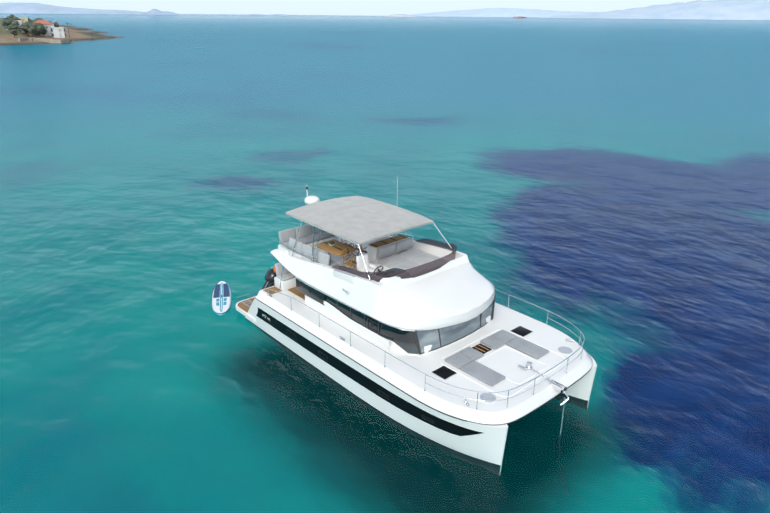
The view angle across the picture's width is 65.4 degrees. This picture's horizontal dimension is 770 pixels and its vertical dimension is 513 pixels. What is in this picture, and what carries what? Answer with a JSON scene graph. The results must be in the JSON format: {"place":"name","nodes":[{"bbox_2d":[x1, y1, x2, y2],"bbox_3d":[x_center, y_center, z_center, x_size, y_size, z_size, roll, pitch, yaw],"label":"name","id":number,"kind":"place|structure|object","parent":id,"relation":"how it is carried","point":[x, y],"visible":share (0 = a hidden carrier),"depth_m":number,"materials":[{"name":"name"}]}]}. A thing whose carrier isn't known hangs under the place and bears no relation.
{"place":"outdoors","nodes":[
{"label":"outdoors","id":0,"kind":"place"},
{"bbox_2d":[0,17,114,43],"bbox_3d":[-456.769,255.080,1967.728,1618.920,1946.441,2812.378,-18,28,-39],"label":"headland terrain","id":1,"kind":"structure","parent":0,"point":[6,37],"depth_m":276.51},
{"bbox_2d":[1,14,58,37],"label":"headland trees","id":2,"kind":"object","parent":1,"relation":"on","point":[10,23],"visible":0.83,"depth_m":262.85,"materials":[{"name":"green plant"}]},
{"bbox_2d":[5,17,69,42],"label":"houses","id":3,"kind":"structure","parent":1,"relation":"on","point":[55,32],"depth_m":278.40,"materials":[{"name":"white tile"}]},
{"bbox_2d":[26,21,92,40],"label":"utility poles","id":4,"kind":"object","parent":1,"relation":"on","point":[52,27],"visible":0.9,"depth_m":258.96,"materials":[{"name":"brown wood"}]},
{"bbox_2d":[0,2,183,14],"bbox_3d":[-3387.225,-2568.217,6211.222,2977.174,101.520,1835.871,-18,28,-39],"label":"hills","id":5,"kind":"structure","parent":0,"point":[33,8],"depth_m":5882.79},
{"bbox_2d":[137,9,179,14],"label":"islet","id":6,"kind":"object","parent":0,"point":[154,12],"visible":0.98,"depth_m":5291.70,"materials":[{"name":"blue"}]},
{"bbox_2d":[0,0,713,15],"label":"sky","id":7,"kind":"structure","parent":0,"point":[266,7],"materials":[{"name":"white"}]},
{"bbox_2d":[0,13,769,512],"bbox_3d":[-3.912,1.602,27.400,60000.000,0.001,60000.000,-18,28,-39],"label":"sea water","id":8,"kind":"structure","parent":0,"point":[602,185],"depth_m":34.08,"materials":[{"name":"teal liquid"}]},
{"bbox_2d":[212,281,230,314],"bbox_3d":[-7.247,1.907,26.651,0.824,0.385,3.240,-5,22,-13],"label":"paddle board","id":9,"kind":"object","parent":8,"relation":"on","point":[221,299],"visible":1,"depth_m":26.41,"materials":[{"name":"white plastic"}]},
{"bbox_2d":[247,14,285,14],"bbox_3d":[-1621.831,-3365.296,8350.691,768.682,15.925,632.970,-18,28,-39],"label":"islets","id":10,"kind":"object","parent":8,"relation":"on","point":[263,14],"visible":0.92,"depth_m":8282.63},
{"bbox_2d":[383,14,414,16],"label":"island","id":11,"kind":"structure","parent":8,"relation":"on","point":[399,15],"depth_m":6523.44,"materials":[{"name":"blue"}]},
{"bbox_2d":[235,177,596,466],"bbox_3d":[0.693,2.472,22.245,6.630,9.393,14.101,-18,28,-39],"label":"catamaran","id":12,"kind":"object","parent":8,"relation":"on","point":[432,340],"visible":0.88,"depth_m":19.80,"materials":[{"name":"white plastic"}]},
{"bbox_2d":[411,8,598,16],"bbox_3d":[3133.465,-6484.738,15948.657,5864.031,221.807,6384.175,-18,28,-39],"label":"mountains","id":13,"kind":"structure","parent":0,"point":[498,12],"depth_m":14919.53,"materials":[{"name":"blue"}]},
{"bbox_2d":[542,0,769,19],"bbox_3d":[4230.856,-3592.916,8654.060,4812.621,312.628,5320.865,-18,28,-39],"label":"coast","id":14,"kind":"structure","parent":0,"point":[732,9],"depth_m":7417.53}
]}

